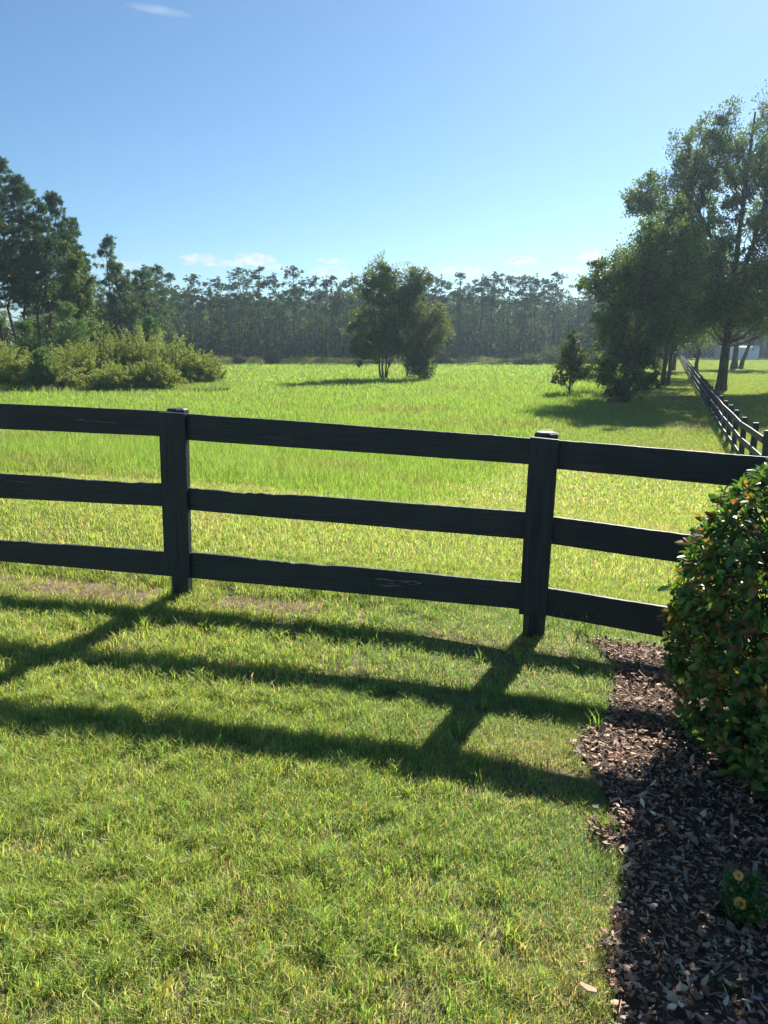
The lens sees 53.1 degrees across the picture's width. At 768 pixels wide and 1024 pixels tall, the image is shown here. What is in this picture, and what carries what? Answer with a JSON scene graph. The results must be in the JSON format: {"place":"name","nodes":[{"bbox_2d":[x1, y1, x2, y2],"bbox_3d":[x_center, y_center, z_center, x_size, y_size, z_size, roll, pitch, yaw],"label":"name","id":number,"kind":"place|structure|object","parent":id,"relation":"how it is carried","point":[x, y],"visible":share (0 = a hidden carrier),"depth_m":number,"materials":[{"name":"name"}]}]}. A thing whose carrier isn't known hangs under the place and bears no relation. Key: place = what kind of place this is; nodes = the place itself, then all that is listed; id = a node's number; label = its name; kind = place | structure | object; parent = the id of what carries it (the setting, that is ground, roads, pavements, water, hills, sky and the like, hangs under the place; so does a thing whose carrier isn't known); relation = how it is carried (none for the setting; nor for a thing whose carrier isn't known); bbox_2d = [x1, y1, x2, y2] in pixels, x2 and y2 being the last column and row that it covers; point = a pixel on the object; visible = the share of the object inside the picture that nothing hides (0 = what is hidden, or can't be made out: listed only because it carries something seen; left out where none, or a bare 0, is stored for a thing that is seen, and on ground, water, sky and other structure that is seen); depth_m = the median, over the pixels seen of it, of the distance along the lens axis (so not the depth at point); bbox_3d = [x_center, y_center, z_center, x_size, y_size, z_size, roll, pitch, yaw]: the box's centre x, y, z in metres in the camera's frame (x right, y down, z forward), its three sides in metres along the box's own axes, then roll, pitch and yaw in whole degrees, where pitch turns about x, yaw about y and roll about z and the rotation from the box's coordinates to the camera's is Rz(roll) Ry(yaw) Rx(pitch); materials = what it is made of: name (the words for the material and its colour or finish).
{"place":"outdoors","nodes":[
{"label":"outdoors","id":0,"kind":"place"},
{"bbox_2d":[0,379,232,394],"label":"rough grass","id":1,"kind":"structure","parent":0,"point":[219,385],"depth_m":51.04,"materials":[{"name":"green plant"}]},
{"bbox_2d":[0,573,340,614],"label":"dry soil path","id":2,"kind":"structure","parent":0,"point":[88,586],"depth_m":5.48,"materials":[{"name":"brown soil"}]},
{"bbox_2d":[0,361,630,504],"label":"meadow grass","id":3,"kind":"structure","parent":0,"point":[342,393],"depth_m":31.62,"materials":[{"name":"green plant"}]},
{"bbox_2d":[0,345,767,1023],"bbox_3d":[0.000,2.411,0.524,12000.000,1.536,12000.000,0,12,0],"label":"ground","id":4,"kind":"structure","parent":0,"point":[550,769],"depth_m":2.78,"materials":[{"name":"green plant"}]},
{"bbox_2d":[0,187,24,352],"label":"pine tree","id":5,"kind":"object","parent":4,"relation":"on","point":[3,191],"visible":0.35,"depth_m":71.44,"materials":[{"name":"green plant"}]},
{"bbox_2d":[0,339,34,385],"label":"olive shrub","id":6,"kind":"object","parent":4,"relation":"on","point":[8,359],"visible":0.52,"depth_m":52.34,"materials":[{"name":"green plant"}]},
{"bbox_2d":[0,156,38,346],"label":"pine tree","id":7,"kind":"object","parent":4,"relation":"on","point":[3,164],"visible":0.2,"depth_m":74.27,"materials":[{"name":"green plant"}]},
{"bbox_2d":[0,308,42,351],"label":"broadleaf tree","id":8,"kind":"object","parent":4,"relation":"on","point":[6,337],"visible":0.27,"depth_m":83.02,"materials":[{"name":"green plant"}]},
{"bbox_2d":[3,319,41,361],"bbox_3d":[-26.548,-11.642,56.738,3.774,5.288,3.406,-9,15,-34],"label":"young pine","id":9,"kind":"object","parent":4,"relation":"on","point":[25,327],"visible":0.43,"depth_m":56.32,"materials":[{"name":"green plant"}]},
{"bbox_2d":[0,169,52,352],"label":"pine tree","id":10,"kind":"object","parent":4,"relation":"on","point":[19,194],"visible":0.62,"depth_m":68.68,"materials":[{"name":"green plant"}]},
{"bbox_2d":[1,182,54,345],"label":"pine tree","id":11,"kind":"object","parent":4,"relation":"on","point":[32,194],"visible":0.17,"depth_m":73.71,"materials":[{"name":"green plant"}]},
{"bbox_2d":[6,313,73,358],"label":"broadleaf tree","id":12,"kind":"object","parent":4,"relation":"on","point":[44,335],"visible":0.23,"depth_m":83.34,"materials":[{"name":"green plant"}]},
{"bbox_2d":[22,346,62,389],"bbox_3d":[-22.846,-9.415,51.264,2.518,3.434,2.753,-8,14,-31],"label":"young pine","id":13,"kind":"object","parent":4,"relation":"on","point":[39,353],"visible":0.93,"depth_m":50.72,"materials":[{"name":"green plant"}]},
{"bbox_2d":[4,201,91,356],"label":"pine tree","id":14,"kind":"object","parent":4,"relation":"on","point":[43,247],"visible":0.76,"depth_m":67.34,"materials":[{"name":"green plant"}]},
{"bbox_2d":[7,343,89,389],"bbox_3d":[-22.678,-9.765,52.097,5.602,3.397,4.854,0,12,0],"label":"olive shrub","id":15,"kind":"object","parent":4,"relation":"on","point":[73,377],"visible":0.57,"depth_m":51.48,"materials":[{"name":"green plant"}]},
{"bbox_2d":[31,189,97,349],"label":"pine tree","id":16,"kind":"object","parent":4,"relation":"on","point":[51,199],"visible":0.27,"depth_m":71.60,"materials":[{"name":"green plant"}]},
{"bbox_2d":[44,299,100,362],"bbox_3d":[-23.973,-12.868,58.956,3.997,6.778,4.215,11,16,41],"label":"young pine","id":17,"kind":"object","parent":4,"relation":"on","point":[62,338],"visible":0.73,"depth_m":58.03,"materials":[{"name":"green plant"}]},
{"bbox_2d":[45,215,102,350],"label":"pine tree","id":18,"kind":"object","parent":4,"relation":"on","point":[77,234],"visible":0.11,"depth_m":74.93,"materials":[{"name":"green plant"}]},
{"bbox_2d":[43,239,115,353],"bbox_3d":[-24.837,-16.512,63.983,5.948,11.784,4.227,0,12,0],"label":"broadleaf tree","id":19,"kind":"object","parent":4,"relation":"on","point":[81,298],"visible":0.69,"depth_m":62.99,"materials":[{"name":"green plant"}]},
{"bbox_2d":[49,339,122,383],"bbox_3d":[-21.697,-10.515,54.998,6.816,3.663,5.604,0,12,0],"label":"olive shrub","id":20,"kind":"object","parent":4,"relation":"on","point":[80,360],"visible":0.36,"depth_m":54.38,"materials":[{"name":"green plant"}]},
{"bbox_2d":[78,310,128,350],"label":"broadleaf tree","id":21,"kind":"object","parent":4,"relation":"on","point":[98,317],"visible":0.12,"depth_m":82.52,"materials":[{"name":"green plant"}]},
{"bbox_2d":[95,273,114,316],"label":"plantation pine","id":22,"kind":"object","parent":4,"relation":"on","point":[102,295],"visible":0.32,"depth_m":136.32,"materials":[{"name":"green plant"}]},
{"bbox_2d":[78,330,141,370],"bbox_3d":[-20.637,-11.505,57.943,6.865,4.367,5.367,0,12,0],"label":"olive shrub","id":23,"kind":"object","parent":4,"relation":"on","point":[104,353],"visible":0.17,"depth_m":57.08,"materials":[{"name":"green plant"}]},
{"bbox_2d":[94,233,129,347],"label":"pine tree","id":24,"kind":"object","parent":4,"relation":"on","point":[112,265],"visible":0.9,"depth_m":80.01,"materials":[{"name":"green plant"}]},
{"bbox_2d":[81,361,154,391],"bbox_3d":[-17.879,-9.078,51.763,5.130,2.228,4.097,0,12,0],"label":"olive shrub","id":25,"kind":"object","parent":4,"relation":"on","point":[112,378],"visible":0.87,"depth_m":50.91,"materials":[{"name":"green plant"}]},
{"bbox_2d":[95,275,142,346],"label":"pine tree","id":26,"kind":"object","parent":4,"relation":"on","point":[126,314],"visible":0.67,"depth_m":80.66,"materials":[{"name":"green plant"}]},
{"bbox_2d":[99,322,183,369],"bbox_3d":[-18.591,-12.026,58.777,6.985,5.034,5.690,0,12,0],"label":"olive shrub","id":27,"kind":"object","parent":4,"relation":"on","point":[140,336],"visible":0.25,"depth_m":58.00,"materials":[{"name":"green plant"}]},
{"bbox_2d":[134,314,168,354],"bbox_3d":[-19.837,-13.595,64.328,4.085,5.932,3.396,0,12,0],"label":"young pine","id":28,"kind":"object","parent":4,"relation":"on","point":[149,320],"visible":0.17,"depth_m":64.05,"materials":[{"name":"green plant"}]},
{"bbox_2d":[123,266,180,355],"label":"pine tree","id":29,"kind":"object","parent":4,"relation":"on","point":[146,298],"visible":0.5,"depth_m":84.58,"materials":[{"name":"green plant"}]},
{"bbox_2d":[130,354,188,389],"bbox_3d":[-15.616,-9.489,52.686,4.519,2.654,3.547,0,12,0],"label":"olive shrub","id":30,"kind":"object","parent":4,"relation":"on","point":[162,377],"visible":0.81,"depth_m":52.14,"materials":[{"name":"green plant"}]},
{"bbox_2d":[138,263,183,344],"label":"pine tree","id":31,"kind":"object","parent":4,"relation":"on","point":[165,291],"visible":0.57,"depth_m":107.88,"materials":[{"name":"green plant"}]},
{"bbox_2d":[129,331,214,384],"bbox_3d":[-15.904,-11.253,56.936,6.705,4.308,5.361,0,12,0],"label":"olive shrub","id":32,"kind":"object","parent":4,"relation":"on","point":[173,355],"visible":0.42,"depth_m":56.45,"materials":[{"name":"green plant"}]},
{"bbox_2d":[159,272,189,347],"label":"plantation pine","id":33,"kind":"object","parent":4,"relation":"on","point":[170,276],"visible":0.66,"depth_m":136.38,"materials":[{"name":"green plant"}]},
{"bbox_2d":[179,285,194,350],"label":"plantation pine","id":34,"kind":"object","parent":4,"relation":"on","point":[191,302],"visible":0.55,"depth_m":139.19,"materials":[{"name":"green plant"}]},
{"bbox_2d":[176,273,211,354],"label":"plantation pine","id":35,"kind":"object","parent":4,"relation":"on","point":[202,300],"visible":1,"depth_m":134.85,"materials":[{"name":"green plant"}]},
{"bbox_2d":[168,343,227,384],"bbox_3d":[-14.272,-11.011,58.028,5.082,3.374,4.445,0,12,0],"label":"olive shrub","id":36,"kind":"object","parent":4,"relation":"on","point":[207,370],"visible":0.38,"depth_m":57.33,"materials":[{"name":"green plant"}]},
{"bbox_2d":[202,287,216,353],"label":"plantation pine","id":37,"kind":"object","parent":4,"relation":"on","point":[212,299],"visible":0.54,"depth_m":139.53,"materials":[{"name":"green plant"}]},
{"bbox_2d":[201,308,219,361],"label":"plantation pine","id":38,"kind":"object","parent":4,"relation":"on","point":[212,318],"visible":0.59,"depth_m":144.98,"materials":[{"name":"green plant"}]},
{"bbox_2d":[203,276,237,362],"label":"plantation pine","id":39,"kind":"object","parent":4,"relation":"on","point":[216,304],"visible":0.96,"depth_m":136.45,"materials":[{"name":"green plant"}]},
{"bbox_2d":[220,299,234,356],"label":"plantation pine","id":40,"kind":"object","parent":4,"relation":"on","point":[227,315],"visible":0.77,"depth_m":141.02,"materials":[{"name":"green plant"}]},
{"bbox_2d":[219,284,237,359],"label":"plantation pine","id":41,"kind":"object","parent":4,"relation":"on","point":[234,312],"visible":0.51,"depth_m":145.15,"materials":[{"name":"green plant"}]},
{"bbox_2d":[224,267,251,357],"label":"plantation pine","id":42,"kind":"object","parent":4,"relation":"on","point":[235,285],"visible":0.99,"depth_m":137.40,"materials":[{"name":"green plant"}]},
{"bbox_2d":[238,278,254,361],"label":"plantation pine","id":43,"kind":"object","parent":4,"relation":"on","point":[242,302],"visible":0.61,"depth_m":141.45,"materials":[{"name":"green plant"}]},
{"bbox_2d":[244,266,271,358],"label":"plantation pine","id":44,"kind":"object","parent":4,"relation":"on","point":[258,294],"visible":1,"depth_m":135.48,"materials":[{"name":"green plant"}]},
{"bbox_2d":[253,280,265,355],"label":"plantation pine","id":45,"kind":"object","parent":4,"relation":"on","point":[256,304],"visible":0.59,"depth_m":140.61,"materials":[{"name":"green plant"}]},
{"bbox_2d":[262,296,273,353],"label":"plantation pine","id":46,"kind":"object","parent":4,"relation":"on","point":[266,321],"visible":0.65,"depth_m":149.82,"materials":[{"name":"green plant"}]},
{"bbox_2d":[263,350,282,363],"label":"meadow shrub","id":47,"kind":"object","parent":4,"relation":"on","point":[272,357],"visible":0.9,"depth_m":125.13,"materials":[{"name":"green plant"}]},
{"bbox_2d":[260,272,294,355],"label":"plantation pine","id":48,"kind":"object","parent":4,"relation":"on","point":[274,281],"visible":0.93,"depth_m":135.62,"materials":[{"name":"green plant"}]},
{"bbox_2d":[272,294,286,358],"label":"plantation pine","id":49,"kind":"object","parent":4,"relation":"on","point":[278,309],"visible":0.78,"depth_m":139.71,"materials":[{"name":"green plant"}]},
{"bbox_2d":[279,265,312,362],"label":"plantation pine","id":50,"kind":"object","parent":4,"relation":"on","point":[295,287],"visible":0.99,"depth_m":135.42,"materials":[{"name":"green plant"}]},
{"bbox_2d":[289,287,309,361],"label":"plantation pine","id":51,"kind":"object","parent":4,"relation":"on","point":[302,311],"visible":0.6,"depth_m":140.79,"materials":[{"name":"green plant"}]},
{"bbox_2d":[301,275,328,356],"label":"plantation pine","id":52,"kind":"object","parent":4,"relation":"on","point":[313,283],"visible":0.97,"depth_m":136.65,"materials":[{"name":"green plant"}]},
{"bbox_2d":[314,281,338,357],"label":"plantation pine","id":53,"kind":"object","parent":4,"relation":"on","point":[323,285],"visible":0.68,"depth_m":139.67,"materials":[{"name":"green plant"}]},
{"bbox_2d":[318,275,346,358],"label":"plantation pine","id":54,"kind":"object","parent":4,"relation":"on","point":[330,295],"visible":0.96,"depth_m":136.16,"materials":[{"name":"green plant"}]},
{"bbox_2d":[334,286,349,356],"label":"plantation pine","id":55,"kind":"object","parent":4,"relation":"on","point":[339,316],"visible":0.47,"depth_m":140.01,"materials":[{"name":"green plant"}]},
{"bbox_2d":[337,273,363,358],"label":"plantation pine","id":56,"kind":"object","parent":4,"relation":"on","point":[347,298],"visible":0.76,"depth_m":136.03,"materials":[{"name":"green plant"}]},
{"bbox_2d":[340,250,420,379],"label":"multi stem tree","id":57,"kind":"object","parent":4,"relation":"on","point":[382,335],"visible":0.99,"depth_m":68.25,"materials":[{"name":"green plant"}]},
{"bbox_2d":[0,403,767,644],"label":"board fence","id":58,"kind":"object","parent":4,"relation":"on","point":[538,527],"visible":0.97,"depth_m":4.74,"materials":[{"name":"black paint"}]},
{"bbox_2d":[25,290,767,361],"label":"distant woods","id":59,"kind":"object","parent":4,"relation":"on","point":[288,342],"visible":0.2,"depth_m":159.98,"materials":[{"name":"green plant"}]},
{"bbox_2d":[391,261,437,376],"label":"slender tree","id":60,"kind":"object","parent":4,"relation":"on","point":[415,287],"visible":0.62,"depth_m":68.70,"materials":[{"name":"green plant"}]},
{"bbox_2d":[401,343,438,379],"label":"bush","id":61,"kind":"object","parent":4,"relation":"on","point":[421,364],"visible":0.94,"depth_m":67.66,"materials":[{"name":"green plant"}]},
{"bbox_2d":[402,298,457,371],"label":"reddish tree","id":62,"kind":"object","parent":4,"relation":"on","point":[430,335],"visible":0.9,"depth_m":68.04,"materials":[{"name":"green plant"}]},
{"bbox_2d":[419,272,442,328],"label":"plantation pine","id":63,"kind":"object","parent":4,"relation":"on","point":[431,296],"visible":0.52,"depth_m":134.83,"materials":[{"name":"green plant"}]},
{"bbox_2d":[194,354,677,363],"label":"weeds","id":64,"kind":"object","parent":4,"relation":"on","point":[482,359],"visible":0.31,"depth_m":129.76,"materials":[{"name":"green plant"}]},
{"bbox_2d":[431,354,452,363],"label":"meadow shrub","id":65,"kind":"object","parent":4,"relation":"on","point":[445,358],"visible":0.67,"depth_m":125.02,"materials":[{"name":"green plant"}]},
{"bbox_2d":[430,274,454,356],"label":"plantation pine","id":66,"kind":"object","parent":4,"relation":"on","point":[446,287],"visible":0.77,"depth_m":136.96,"materials":[{"name":"green plant"}]},
{"bbox_2d":[448,272,473,359],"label":"plantation pine","id":67,"kind":"object","parent":4,"relation":"on","point":[461,276],"visible":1,"depth_m":136.61,"materials":[{"name":"green plant"}]},
{"bbox_2d":[460,298,471,358],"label":"plantation pine","id":68,"kind":"object","parent":4,"relation":"on","point":[467,320],"visible":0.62,"depth_m":153.37,"materials":[{"name":"green plant"}]},
{"bbox_2d":[463,286,479,358],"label":"plantation pine","id":69,"kind":"object","parent":4,"relation":"on","point":[472,299],"visible":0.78,"depth_m":139.72,"materials":[{"name":"green plant"}]},
{"bbox_2d":[466,298,481,361],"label":"plantation pine","id":70,"kind":"object","parent":4,"relation":"on","point":[475,314],"visible":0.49,"depth_m":145.46,"materials":[{"name":"green plant"}]},
{"bbox_2d":[468,274,498,359],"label":"plantation pine","id":71,"kind":"object","parent":4,"relation":"on","point":[482,283],"visible":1,"depth_m":137.16,"materials":[{"name":"green plant"}]},
{"bbox_2d":[477,271,508,358],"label":"plantation pine","id":72,"kind":"object","parent":4,"relation":"on","point":[497,280],"visible":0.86,"depth_m":136.99,"materials":[{"name":"green plant"}]},
{"bbox_2d":[497,275,528,361],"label":"plantation pine","id":73,"kind":"object","parent":4,"relation":"on","point":[507,290],"visible":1,"depth_m":134.49,"materials":[{"name":"green plant"}]},
{"bbox_2d":[512,289,530,357],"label":"plantation pine","id":74,"kind":"object","parent":4,"relation":"on","point":[521,316],"visible":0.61,"depth_m":141.45,"materials":[{"name":"green plant"}]},
{"bbox_2d":[509,274,540,355],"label":"plantation pine","id":75,"kind":"object","parent":4,"relation":"on","point":[523,280],"visible":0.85,"depth_m":135.99,"materials":[{"name":"green plant"}]},
{"bbox_2d":[512,352,547,364],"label":"meadow shrub","id":76,"kind":"object","parent":4,"relation":"on","point":[532,359],"visible":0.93,"depth_m":118.91,"materials":[{"name":"green plant"}]},
{"bbox_2d":[520,273,553,354],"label":"plantation pine","id":77,"kind":"object","parent":4,"relation":"on","point":[535,298],"visible":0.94,"depth_m":136.03,"materials":[{"name":"green plant"}]},
{"bbox_2d":[534,291,550,350],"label":"plantation pine","id":78,"kind":"object","parent":4,"relation":"on","point":[545,313],"visible":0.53,"depth_m":143.51,"materials":[{"name":"green plant"}]},
{"bbox_2d":[535,344,563,363],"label":"meadow shrub","id":79,"kind":"object","parent":4,"relation":"on","point":[551,357],"visible":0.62,"depth_m":122.81,"materials":[{"name":"green plant"}]},
{"bbox_2d":[538,271,570,352],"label":"plantation pine","id":80,"kind":"object","parent":4,"relation":"on","point":[550,297],"visible":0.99,"depth_m":135.27,"materials":[{"name":"green plant"}]},
{"bbox_2d":[542,284,566,350],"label":"plantation pine","id":81,"kind":"object","parent":4,"relation":"on","point":[549,319],"visible":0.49,"depth_m":140.82,"materials":[{"name":"green plant"}]},
{"bbox_2d":[560,297,575,343],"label":"plantation pine","id":82,"kind":"object","parent":4,"relation":"on","point":[565,309],"visible":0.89,"depth_m":140.08,"materials":[{"name":"green plant"}]},
{"bbox_2d":[550,329,593,391],"bbox_3d":[12.077,-9.461,49.043,2.770,4.351,2.356,0,12,0],"label":"sapling","id":83,"kind":"object","parent":4,"relation":"on","point":[571,353],"visible":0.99,"depth_m":48.79,"materials":[{"name":"green plant"}]},
{"bbox_2d":[558,614,598,652],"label":"seed stalk","id":84,"kind":"object","parent":4,"relation":"on","point":[576,633],"visible":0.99,"depth_m":4.39,"materials":[{"name":"green plant"}]},
{"bbox_2d":[567,283,592,339],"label":"plantation pine","id":85,"kind":"object","parent":4,"relation":"on","point":[580,306],"visible":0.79,"depth_m":137.73,"materials":[{"name":"green plant"}]},
{"bbox_2d":[582,295,600,351],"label":"plantation pine","id":86,"kind":"object","parent":4,"relation":"on","point":[591,306],"visible":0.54,"depth_m":140.68,"materials":[{"name":"green plant"}]},
{"bbox_2d":[589,241,646,361],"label":"leafy tree","id":87,"kind":"object","parent":4,"relation":"on","point":[600,355],"visible":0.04,"depth_m":81.73,"materials":[{"name":"green plant"}]},
{"bbox_2d":[574,191,716,402],"bbox_3d":[13.972,-11.448,42.407,7.641,11.476,5.745,0,12,0],"label":"leafy tree","id":88,"kind":"object","parent":4,"relation":"on","point":[637,360],"visible":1,"depth_m":41.43,"materials":[{"name":"green plant"}]},
{"bbox_2d":[606,227,726,385],"bbox_3d":[21.401,-16.001,60.129,9.452,12.460,7.674,0,12,0],"label":"leafy tree","id":89,"kind":"object","parent":4,"relation":"on","point":[664,380],"visible":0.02,"depth_m":60.64,"materials":[{"name":"green plant"}]},
{"bbox_2d":[613,79,767,391],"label":"oak tree","id":90,"kind":"object","parent":4,"relation":"on","point":[727,304],"visible":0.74,"depth_m":50.90,"materials":[{"name":"green plant"}]},
{"bbox_2d":[678,237,742,369],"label":"leafy tree","id":91,"kind":"object","parent":4,"relation":"on","point":[698,352],"depth_m":76.09,"materials":[{"name":"green plant"}]},
{"bbox_2d":[681,354,767,456],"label":"board fence","id":92,"kind":"object","parent":4,"relation":"on","point":[712,398],"visible":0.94,"depth_m":24.98,"materials":[{"name":"black paint"}]},
{"bbox_2d":[704,292,767,368],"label":"oak tree","id":93,"kind":"object","parent":4,"relation":"on","point":[734,363],"visible":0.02,"depth_m":103.57,"materials":[{"name":"green plant"}]},
{"bbox_2d":[714,346,759,359],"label":"storage shed","id":94,"kind":"structure","parent":4,"relation":"on","point":[754,354],"depth_m":172.54,"materials":[{"name":"white metal"}]},
{"bbox_2d":[0,0,767,343],"label":"sky","id":95,"kind":"structure","parent":0,"point":[208,138],"materials":[{"name":"blue"}]},
{"bbox_2d":[553,358,767,454],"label":"mown field grass","id":96,"kind":"structure","parent":0,"point":[611,426],"depth_m":35.73,"materials":[{"name":"green plant"}]},
{"bbox_2d":[565,630,767,1023],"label":"mulch ground","id":97,"kind":"structure","parent":0,"point":[634,1002],"depth_m":2.63,"materials":[{"name":"brown wood"}]},
{"bbox_2d":[656,458,767,804],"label":"garden bush","id":98,"kind":"object","parent":97,"relation":"on","point":[727,610],"visible":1,"depth_m":3.04,"materials":[{"name":"green plant"}]},
{"bbox_2d":[709,861,767,930],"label":"marigold plant","id":99,"kind":"object","parent":97,"relation":"on","point":[747,903],"visible":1,"depth_m":2.32,"materials":[{"name":"green plant"}]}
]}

